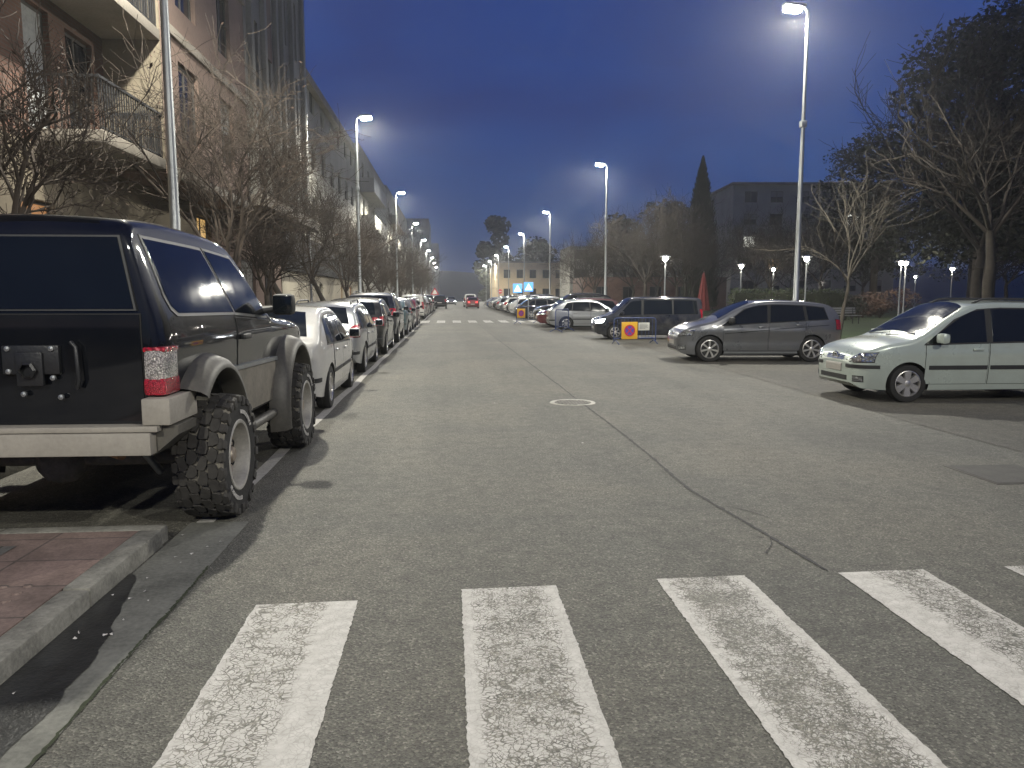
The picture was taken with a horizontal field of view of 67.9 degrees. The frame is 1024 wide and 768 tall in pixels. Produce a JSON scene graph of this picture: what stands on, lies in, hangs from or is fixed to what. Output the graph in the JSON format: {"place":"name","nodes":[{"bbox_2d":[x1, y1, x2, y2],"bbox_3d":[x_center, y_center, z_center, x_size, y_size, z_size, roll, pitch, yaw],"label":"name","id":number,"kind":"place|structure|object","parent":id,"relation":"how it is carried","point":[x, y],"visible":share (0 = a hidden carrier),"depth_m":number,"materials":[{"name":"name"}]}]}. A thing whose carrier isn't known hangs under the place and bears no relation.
{"place":"outdoors","nodes":[
{"label":"outdoors","id":0,"kind":"place"},
{"bbox_2d":[0,531,137,636],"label":"pavement","id":1,"kind":"structure","parent":0,"point":[48,566],"depth_m":4.31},
{"bbox_2d":[0,299,1023,767],"bbox_3d":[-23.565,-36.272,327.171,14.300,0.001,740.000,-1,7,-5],"label":"road","id":2,"kind":"structure","parent":0,"point":[420,481],"depth_m":5.11,"materials":[{"name":"asphalt"}]},
{"bbox_2d":[0,530,161,684],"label":"kerb","id":3,"kind":"structure","parent":2,"relation":"on","point":[28,638],"depth_m":3.79,"materials":[{"name":"concrete"}]},
{"bbox_2d":[0,525,167,543],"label":"kerb","id":4,"kind":"structure","parent":2,"relation":"on","point":[163,529],"depth_m":4.91,"materials":[{"name":"concrete"}]},
{"bbox_2d":[0,521,248,767],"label":"gutter","id":5,"kind":"object","parent":2,"relation":"on","point":[167,583],"visible":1,"depth_m":3.90,"materials":[{"name":"concrete"}]},
{"bbox_2d":[0,573,135,756],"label":"puddle","id":6,"kind":"object","parent":5,"relation":"on","point":[39,682],"visible":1,"depth_m":3.26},
{"bbox_2d":[25,566,207,767],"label":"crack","id":7,"kind":"object","parent":5,"relation":"on","point":[81,707],"visible":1,"depth_m":3.15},
{"bbox_2d":[0,214,315,516],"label":"off road car","id":8,"kind":"object","parent":2,"relation":"on","point":[126,342],"visible":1,"depth_m":4.75,"materials":[{"name":"black paint"}]},
{"bbox_2d":[152,600,357,767],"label":"crosswalk stripe","id":9,"kind":"object","parent":2,"relation":"on","point":[262,699],"visible":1,"depth_m":3.07,"materials":[{"name":"paint"}]},
{"bbox_2d":[196,324,419,522],"bbox_3d":[-3.750,-1.259,24.747,0.144,0.001,39.100,-1,7,-5],"label":"parking line","id":10,"kind":"object","parent":2,"relation":"on","point":[266,467],"visible":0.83,"depth_m":9.81,"materials":[{"name":"paint"}]},
{"bbox_2d":[262,305,359,407],"bbox_3d":[-3.545,-0.525,12.073,2.104,1.465,4.186,-1,7,-5],"label":"hatchback","id":11,"kind":"object","parent":2,"relation":"on","point":[325,338],"visible":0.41,"depth_m":10.81,"materials":[{"name":"white paint"}]},
{"bbox_2d":[295,299,382,371],"bbox_3d":[-4.024,-1.151,17.198,2.090,1.530,4.408,-1,7,-5],"label":"estate car","id":12,"kind":"object","parent":2,"relation":"on","point":[350,314],"visible":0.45,"depth_m":15.79,"materials":[{"name":"silver paint"}]},
{"bbox_2d":[330,297,398,353],"bbox_3d":[-4.417,-1.753,22.257,2.140,1.562,4.150,-1,7,-5],"label":"compact people carrier","id":13,"kind":"object","parent":2,"relation":"on","point":[377,308],"visible":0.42,"depth_m":20.73,"materials":[{"name":"paint"}]},
{"bbox_2d":[349,291,407,341],"bbox_3d":[-4.904,-2.469,27.487,2.229,1.782,4.518,-1,7,-5],"label":"sport utility car","id":14,"kind":"object","parent":2,"relation":"on","point":[391,300],"visible":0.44,"depth_m":25.79,"materials":[{"name":"blue paint"}]},
{"bbox_2d":[399,299,415,334],"bbox_3d":[-5.245,-2.917,32.665,2.125,1.480,4.228,-1,7,-5],"label":"hatchback","id":15,"kind":"object","parent":2,"relation":"on","point":[407,321],"visible":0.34,"depth_m":31.41,"materials":[{"name":"teal paint"}]},
{"bbox_2d":[517,298,555,318],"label":"hatchback","id":16,"kind":"object","parent":2,"relation":"on","point":[537,302],"visible":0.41,"depth_m":53.73,"materials":[{"name":"paint"}]},
{"bbox_2d":[461,585,621,767],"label":"crosswalk stripe","id":17,"kind":"object","parent":2,"relation":"on","point":[532,701],"visible":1,"depth_m":3.11,"materials":[{"name":"paint"}]},
{"bbox_2d":[550,399,594,405],"bbox_3d":[0.915,0.276,11.469,0.690,0.009,0.690,-1,7,-5],"label":"manhole cover","id":18,"kind":"object","parent":2,"relation":"on","point":[572,402],"visible":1,"depth_m":11.42,"materials":[{"name":"metal"}]},
{"bbox_2d":[486,330,827,570],"bbox_3d":[-0.146,-1.190,24.154,0.218,0.001,39.874,-1,7,-5],"label":"road seam","id":19,"kind":"object","parent":2,"relation":"on","point":[729,512],"visible":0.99,"depth_m":6.31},
{"bbox_2d":[572,327,1023,451],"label":"parking bays","id":20,"kind":"object","parent":2,"relation":"on","point":[995,417],"visible":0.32,"depth_m":11.80,"materials":[{"name":"asphalt"}]},
{"bbox_2d":[533,293,610,323],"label":"sport utility car","id":21,"kind":"object","parent":20,"relation":"on","point":[536,310],"visible":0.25,"depth_m":41.98,"materials":[{"name":"paint"}]},
{"bbox_2d":[535,297,617,326],"bbox_3d":[3.494,-3.789,39.842,4.498,1.562,2.132,-1,7,-5],"label":"estate car","id":22,"kind":"object","parent":20,"relation":"on","point":[540,316],"visible":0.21,"depth_m":39.17,"materials":[{"name":"paint"}]},
{"bbox_2d":[546,299,610,329],"bbox_3d":[3.772,-3.390,36.880,4.143,1.450,2.083,-1,7,-5],"label":"hatchback","id":23,"kind":"object","parent":20,"relation":"on","point":[583,312],"visible":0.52,"depth_m":36.04,"materials":[{"name":"silver paint"}]},
{"bbox_2d":[612,317,657,344],"bbox_3d":[4.122,-1.785,25.480,1.550,0.893,0.620,-2,7,-15],"label":"crowd barrier","id":24,"kind":"object","parent":20,"relation":"on","point":[624,318],"visible":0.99,"depth_m":25.45,"materials":[{"name":"metal"}]},
{"bbox_2d":[621,322,637,338],"bbox_3d":[3.922,-1.784,25.359,0.570,0.570,0.033,-2,7,-15],"label":"traffic sign","id":25,"kind":"object","parent":24,"relation":"attached to","point":[629,330],"visible":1,"depth_m":25.34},
{"bbox_2d":[591,297,702,339],"bbox_3d":[5.040,-2.509,28.703,4.007,1.581,1.900,0,7,-3],"label":"passenger van","id":26,"kind":"object","parent":20,"relation":"on","point":[668,313],"visible":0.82,"depth_m":27.97,"materials":[{"name":"blue paint"}]},
{"bbox_2d":[668,299,840,361],"bbox_3d":[6.048,-1.379,19.240,4.021,1.513,2.074,0,7,-1],"label":"compact people carrier","id":27,"kind":"object","parent":20,"relation":"on","point":[807,331],"visible":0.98,"depth_m":18.47,"materials":[{"name":"grey paint"}]},
{"bbox_2d":[724,305,766,324],"bbox_3d":[5.652,-1.670,18.451,1.119,0.486,0.166,0,7,-1],"label":"side window","id":28,"kind":"structure","parent":27,"relation":"in","point":[756,314],"depth_m":18.43,"materials":[{"name":"black glass"}]},
{"bbox_2d":[723,323,768,350],"bbox_3d":[5.670,-1.138,18.427,1.094,0.671,0.083,0,7,-1],"label":"door","id":29,"kind":"structure","parent":27,"relation":"in","point":[757,340],"depth_m":18.44,"materials":[{"name":"grey paint"}]},
{"bbox_2d":[768,321,805,350],"bbox_3d":[6.684,-1.167,18.440,0.897,0.725,0.085,0,7,-1],"label":"door","id":30,"kind":"structure","parent":27,"relation":"in","point":[780,339],"depth_m":18.44,"materials":[{"name":"grey paint"}]},
{"bbox_2d":[771,305,804,321],"bbox_3d":[6.681,-1.709,18.457,0.846,0.414,0.164,0,7,-1],"label":"side window","id":31,"kind":"structure","parent":27,"relation":"in","point":[779,313],"depth_m":18.44,"materials":[{"name":"black glass"}]},
{"bbox_2d":[806,306,827,319],"bbox_3d":[7.405,-1.724,18.457,0.526,0.341,0.138,0,7,-1],"label":"side window","id":32,"kind":"structure","parent":27,"relation":"in","point":[814,313],"depth_m":18.44,"materials":[{"name":"black glass"}]},
{"bbox_2d":[818,298,1023,401],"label":"compact people carrier","id":33,"kind":"object","parent":20,"relation":"on","point":[912,354],"visible":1,"depth_m":11.48,"materials":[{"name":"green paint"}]},
{"bbox_2d":[925,310,986,343],"bbox_3d":[6.670,-0.866,11.450,0.978,0.510,0.161,0,7,-4],"label":"side window","id":34,"kind":"structure","parent":33,"relation":"in","point":[971,327],"depth_m":11.44,"materials":[{"name":"black glass"}]},
{"bbox_2d":[924,343,988,383],"bbox_3d":[6.689,-0.302,11.433,0.981,0.618,0.083,0,7,-4],"label":"door","id":35,"kind":"structure","parent":33,"relation":"in","point":[952,354],"depth_m":11.43,"materials":[{"name":"green paint"}]},
{"bbox_2d":[986,343,1023,383],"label":"door","id":36,"kind":"structure","parent":33,"relation":"in","point":[1000,353],"depth_m":11.47,"materials":[{"name":"white paint"}]},
{"bbox_2d":[990,309,1023,341],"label":"side window","id":37,"kind":"structure","parent":33,"relation":"in","point":[1007,324],"depth_m":11.49,"materials":[{"name":"black glass"}]},
{"bbox_2d":[657,575,947,767],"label":"crosswalk stripe","id":38,"kind":"object","parent":2,"relation":"on","point":[810,701],"visible":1,"depth_m":3.14,"materials":[{"name":"paint"}]},
{"bbox_2d":[839,569,1023,704],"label":"crosswalk stripe","id":39,"kind":"object","parent":2,"relation":"on","point":[985,641],"visible":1,"depth_m":3.76,"materials":[{"name":"paint"}]},
{"bbox_2d":[943,464,1023,484],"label":"access cover","id":40,"kind":"object","parent":2,"relation":"on","point":[1001,474],"visible":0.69,"depth_m":6.90,"materials":[{"name":"metal"}]},
{"bbox_2d":[304,0,1023,273],"label":"sky","id":41,"kind":"structure","parent":0,"point":[479,109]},
{"bbox_2d":[440,266,1023,299],"bbox_3d":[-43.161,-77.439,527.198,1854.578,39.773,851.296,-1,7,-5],"label":"hills","id":42,"kind":"structure","parent":0,"point":[457,285],"depth_m":458.64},
{"bbox_2d":[431,243,439,294],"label":"apartment building","id":43,"kind":"structure","parent":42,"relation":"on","point":[435,248],"depth_m":413.46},
{"bbox_2d":[479,299,1023,303],"bbox_3d":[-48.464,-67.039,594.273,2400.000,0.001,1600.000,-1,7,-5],"label":"ground","id":44,"kind":"structure","parent":0,"point":[922,301],"depth_m":299.26,"materials":[{"name":"soil"}]},
{"bbox_2d":[406,218,431,294],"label":"apartment building","id":45,"kind":"structure","parent":44,"relation":"on","point":[423,226],"depth_m":256.21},
{"bbox_2d":[471,215,513,300],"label":"conifer tree","id":46,"kind":"object","parent":44,"relation":"on","point":[495,225],"visible":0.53,"depth_m":221.15,"materials":[{"name":"green plant"}]},
{"bbox_2d":[520,236,557,260],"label":"evergreen tree","id":47,"kind":"object","parent":44,"relation":"on","point":[535,249],"visible":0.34,"depth_m":187.26,"materials":[{"name":"green plant"}]},
{"bbox_2d":[604,212,642,245],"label":"evergreen tree","id":48,"kind":"object","parent":44,"relation":"on","point":[619,222],"visible":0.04,"depth_m":148.18,"materials":[{"name":"green plant"}]},
{"bbox_2d":[637,200,689,239],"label":"evergreen tree","id":49,"kind":"object","parent":44,"relation":"on","point":[657,208],"visible":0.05,"depth_m":156.80,"materials":[{"name":"green plant"}]},
{"bbox_2d":[703,303,921,338],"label":"lawn","id":50,"kind":"structure","parent":0,"point":[866,324],"depth_m":45.16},
{"bbox_2d":[546,233,618,293],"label":"bare tree","id":51,"kind":"object","parent":50,"relation":"on","point":[566,275],"visible":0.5,"depth_m":80.19,"materials":[{"name":"brown plant"}]},
{"bbox_2d":[560,246,681,296],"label":"apartment building","id":52,"kind":"structure","parent":50,"relation":"on","point":[564,292],"depth_m":108.60,"materials":[{"name":"white paint"}]},
{"bbox_2d":[586,219,669,298],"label":"bare tree","id":53,"kind":"object","parent":50,"relation":"on","point":[630,276],"visible":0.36,"depth_m":65.73,"materials":[{"name":"brown plant"}]},
{"bbox_2d":[577,182,717,296],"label":"bare tree","id":54,"kind":"object","parent":50,"relation":"on","point":[657,222],"visible":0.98,"depth_m":51.60,"materials":[{"name":"brown plant"}]},
{"bbox_2d":[573,277,726,308],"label":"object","id":55,"kind":"structure","parent":50,"relation":"on","point":[616,285],"depth_m":88.87,"materials":[{"name":"grey brick"}]},
{"bbox_2d":[630,206,725,296],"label":"bare tree","id":56,"kind":"object","parent":50,"relation":"on","point":[659,270],"visible":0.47,"depth_m":58.18,"materials":[{"name":"brown plant"}]},
{"bbox_2d":[642,210,728,296],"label":"bare tree","id":57,"kind":"object","parent":50,"relation":"on","point":[684,282],"visible":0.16,"depth_m":70.83,"materials":[{"name":"brown plant"}]},
{"bbox_2d":[679,155,719,307],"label":"cypress tree","id":58,"kind":"object","parent":50,"relation":"on","point":[701,189],"visible":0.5,"depth_m":73.58,"materials":[{"name":"green plant"}]},
{"bbox_2d":[645,196,756,296],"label":"bare tree","id":59,"kind":"object","parent":50,"relation":"on","point":[693,283],"visible":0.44,"depth_m":61.72,"materials":[{"name":"brown plant"}]},
{"bbox_2d":[698,272,709,310],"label":"parasol","id":60,"kind":"object","parent":50,"relation":"on","point":[703,295],"visible":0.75,"depth_m":45.56,"materials":[{"name":"fabric"}]},
{"bbox_2d":[680,237,752,309],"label":"bare tree","id":61,"kind":"object","parent":50,"relation":"on","point":[721,272],"visible":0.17,"depth_m":80.52,"materials":[{"name":"brown plant"}]},
{"bbox_2d":[719,209,804,291],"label":"bare tree","id":62,"kind":"object","parent":50,"relation":"on","point":[748,275],"visible":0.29,"depth_m":67.29,"materials":[{"name":"brown plant"}]},
{"bbox_2d":[709,203,829,288],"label":"bare tree","id":63,"kind":"object","parent":50,"relation":"on","point":[761,245],"visible":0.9,"depth_m":57.63,"materials":[{"name":"brown plant"}]},
{"bbox_2d":[727,287,849,319],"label":"hedge","id":64,"kind":"object","parent":50,"relation":"on","point":[833,299],"visible":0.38,"depth_m":47.49,"materials":[{"name":"green plant"}]},
{"bbox_2d":[754,237,823,290],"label":"bare tree","id":65,"kind":"object","parent":50,"relation":"on","point":[808,275],"visible":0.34,"depth_m":72.89,"materials":[{"name":"brown plant"}]},
{"bbox_2d":[709,182,897,305],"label":"apartment building","id":66,"kind":"structure","parent":50,"relation":"on","point":[763,197],"depth_m":97.05,"materials":[{"name":"grey"}]},
{"bbox_2d":[756,193,889,292],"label":"bare tree","id":67,"kind":"object","parent":50,"relation":"on","point":[828,248],"visible":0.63,"depth_m":61.14,"materials":[{"name":"brown plant"}]},
{"bbox_2d":[741,151,943,338],"bbox_3d":[11.139,-4.654,25.611,4.997,6.455,5.661,-3,7,-22],"label":"young tree","id":68,"kind":"object","parent":50,"relation":"on","point":[847,280],"visible":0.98,"depth_m":25.21,"materials":[{"name":"brown plant"}]},
{"bbox_2d":[847,294,867,318],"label":"shrub","id":69,"kind":"object","parent":50,"relation":"on","point":[856,302],"visible":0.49,"depth_m":49.33,"materials":[{"name":"green plant"}]},
{"bbox_2d":[811,219,910,294],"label":"bare tree","id":70,"kind":"object","parent":50,"relation":"on","point":[863,285],"visible":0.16,"depth_m":68.15,"materials":[{"name":"brown plant"}]},
{"bbox_2d":[802,122,943,314],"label":"evergreen tree","id":71,"kind":"object","parent":50,"relation":"on","point":[874,251],"visible":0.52,"depth_m":60.95,"materials":[{"name":"green plant"}]},
{"bbox_2d":[848,287,921,317],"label":"shrub","id":72,"kind":"object","parent":50,"relation":"on","point":[878,302],"visible":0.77,"depth_m":52.37,"materials":[{"name":"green plant"}]},
{"bbox_2d":[809,14,1023,297],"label":"bare tree","id":73,"kind":"object","parent":50,"relation":"on","point":[978,268],"visible":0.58,"depth_m":38.66,"materials":[{"name":"brown plant"}]},
{"bbox_2d":[847,25,1023,297],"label":"bare tree","id":74,"kind":"object","parent":50,"relation":"on","point":[989,230],"visible":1,"depth_m":24.23,"materials":[{"name":"brown plant"}]},
{"bbox_2d":[857,0,1023,297],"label":"evergreen tree","id":75,"kind":"object","parent":50,"relation":"on","point":[923,75],"visible":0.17,"depth_m":49.73,"materials":[{"name":"green plant"}]},
{"bbox_2d":[880,0,1023,297],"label":"evergreen tree","id":76,"kind":"object","parent":50,"relation":"on","point":[1009,43],"visible":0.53,"depth_m":42.67,"materials":[{"name":"green plant"}]},
{"bbox_2d":[905,164,1023,297],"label":"evergreen tree","id":77,"kind":"object","parent":50,"relation":"on","point":[969,267],"visible":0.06,"depth_m":87.77,"materials":[{"name":"green plant"}]},
{"bbox_2d":[933,224,1023,279],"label":"bare tree","id":78,"kind":"object","parent":50,"relation":"on","point":[1010,266],"visible":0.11,"depth_m":55.83,"materials":[{"name":"brown plant"}]},
{"bbox_2d":[970,227,1023,300],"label":"bare tree","id":79,"kind":"object","parent":50,"relation":"on","point":[1007,282],"visible":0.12,"depth_m":62.97,"materials":[{"name":"brown plant"}]},
{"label":"pavement","id":80,"kind":"structure","parent":0,"visible":0},
{"bbox_2d":[489,261,559,297],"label":"school building","id":81,"kind":"structure","parent":80,"relation":"on","point":[536,274],"depth_m":175.30,"materials":[{"name":"stone"}]},
{"bbox_2d":[542,217,645,292],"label":"bare tree","id":82,"kind":"object","parent":80,"relation":"on","point":[585,256],"visible":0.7,"depth_m":61.69,"materials":[{"name":"brown plant"}]},
{"bbox_2d":[595,162,607,294],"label":"street lamp","id":83,"kind":"object","parent":80,"relation":"on","point":[601,164],"visible":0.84,"depth_m":49.99,"materials":[{"name":"metal"}]},
{"bbox_2d":[782,1,809,300],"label":"street lamp","id":84,"kind":"object","parent":80,"relation":"on","point":[792,7],"visible":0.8,"depth_m":23.08,"materials":[{"name":"metal"}]},
{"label":"pavement","id":85,"kind":"structure","parent":0,"visible":0},
{"bbox_2d":[0,0,152,218],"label":"street tree","id":86,"kind":"object","parent":85,"relation":"on","point":[26,152],"visible":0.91,"depth_m":9.93,"materials":[{"name":"brown plant"}]},
{"bbox_2d":[0,0,166,217],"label":"apartment building","id":87,"kind":"structure","parent":85,"relation":"on","point":[88,25],"depth_m":14.85,"materials":[{"name":"grey"}]},
{"bbox_2d":[20,0,47,127],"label":"window","id":88,"kind":"structure","parent":87,"relation":"in","point":[28,13],"depth_m":13.60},
{"bbox_2d":[64,31,90,128],"bbox_3d":[-8.735,-5.809,15.178,0.060,2.150,1.100,-1,7,-5],"label":"window","id":89,"kind":"structure","parent":87,"relation":"in","point":[77,48],"depth_m":15.23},
{"bbox_2d":[160,0,180,229],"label":"street lamp","id":90,"kind":"object","parent":85,"relation":"on","point":[173,198],"visible":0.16,"depth_m":12.05,"materials":[{"name":"metal"}]},
{"bbox_2d":[110,0,252,239],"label":"apartment building","id":91,"kind":"structure","parent":85,"relation":"on","point":[190,15],"depth_m":19.01,"materials":[{"name":"brown"}]},
{"bbox_2d":[178,65,195,145],"bbox_3d":[-7.765,-6.564,17.998,0.060,1.700,1.400,-1,7,-5],"label":"window","id":92,"kind":"structure","parent":91,"relation":"in","point":[181,75],"depth_m":18.16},
{"bbox_2d":[216,0,226,58],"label":"window","id":93,"kind":"structure","parent":91,"relation":"in","point":[220,5],"depth_m":21.02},
{"bbox_2d":[18,14,369,264],"bbox_3d":[-6.866,-4.103,16.883,7.421,7.328,7.680,-5,8,-36],"label":"street tree","id":94,"kind":"object","parent":85,"relation":"on","point":[263,162],"visible":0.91,"depth_m":16.41,"materials":[{"name":"brown plant"}]},
{"bbox_2d":[186,192,338,304],"bbox_3d":[-6.842,-3.237,21.806,3.530,4.456,4.102,3,7,22],"label":"street tree","id":95,"kind":"object","parent":85,"relation":"on","point":[280,250],"visible":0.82,"depth_m":21.38,"materials":[{"name":"brown plant"}]},
{"bbox_2d":[210,0,319,305],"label":"apartment building","id":96,"kind":"structure","parent":85,"relation":"on","point":[279,41],"depth_m":27.25,"materials":[{"name":"grey"}]},
{"bbox_2d":[221,94,351,293],"bbox_3d":[-8.509,-6.042,27.054,5.667,8.858,8.146,-5,9,-40],"label":"street tree","id":97,"kind":"object","parent":85,"relation":"on","point":[276,289],"visible":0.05,"depth_m":25.74,"materials":[{"name":"brown plant"}]},
{"bbox_2d":[280,69,358,303],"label":"apartment building","id":98,"kind":"structure","parent":85,"relation":"on","point":[325,116],"depth_m":45.40,"materials":[{"name":"grey"}]},
{"bbox_2d":[284,130,392,300],"bbox_3d":[-8.815,-6.527,32.763,7.820,8.504,5.440,1,7,10],"label":"street tree","id":99,"kind":"object","parent":85,"relation":"on","point":[327,217],"visible":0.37,"depth_m":31.79,"materials":[{"name":"brown plant"}]},
{"bbox_2d":[304,194,411,297],"bbox_3d":[-8.315,-6.394,39.806,6.679,6.596,6.912,-4,8,-28],"label":"street tree","id":100,"kind":"object","parent":85,"relation":"on","point":[345,289],"visible":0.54,"depth_m":39.40,"materials":[{"name":"brown plant"}]},
{"bbox_2d":[355,114,371,292],"bbox_3d":[-7.212,-7.913,37.077,0.960,10.151,0.400,-1,7,-5],"label":"street lamp","id":101,"kind":"object","parent":85,"relation":"on","point":[364,117],"visible":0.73,"depth_m":36.86,"materials":[{"name":"metal"}]},
{"bbox_2d":[354,143,387,291],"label":"apartment building","id":102,"kind":"structure","parent":85,"relation":"on","point":[372,193],"depth_m":63.83,"materials":[{"name":"grey"}]},
{"bbox_2d":[344,203,397,294],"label":"street tree","id":103,"kind":"object","parent":85,"relation":"on","point":[383,253],"visible":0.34,"depth_m":54.36,"materials":[{"name":"brown plant"}]},
{"bbox_2d":[345,252,400,291],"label":"street tree","id":104,"kind":"object","parent":85,"relation":"on","point":[371,279],"visible":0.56,"depth_m":46.86,"materials":[{"name":"brown plant"}]},
{"bbox_2d":[384,185,407,296],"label":"apartment building","id":105,"kind":"structure","parent":85,"relation":"on","point":[391,202],"depth_m":93.93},
{"bbox_2d":[361,231,437,291],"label":"street tree","id":106,"kind":"object","parent":85,"relation":"on","point":[396,260],"visible":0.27,"depth_m":60.53,"materials":[{"name":"brown plant"}]},
{"bbox_2d":[378,225,445,297],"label":"street tree","id":107,"kind":"object","parent":85,"relation":"on","point":[409,253],"visible":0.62,"depth_m":75.68,"materials":[{"name":"brown plant"}]},
{"bbox_2d":[404,254,441,293],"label":"street tree","id":108,"kind":"object","parent":85,"relation":"on","point":[421,276],"visible":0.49,"depth_m":96.21,"materials":[{"name":"brown plant"}]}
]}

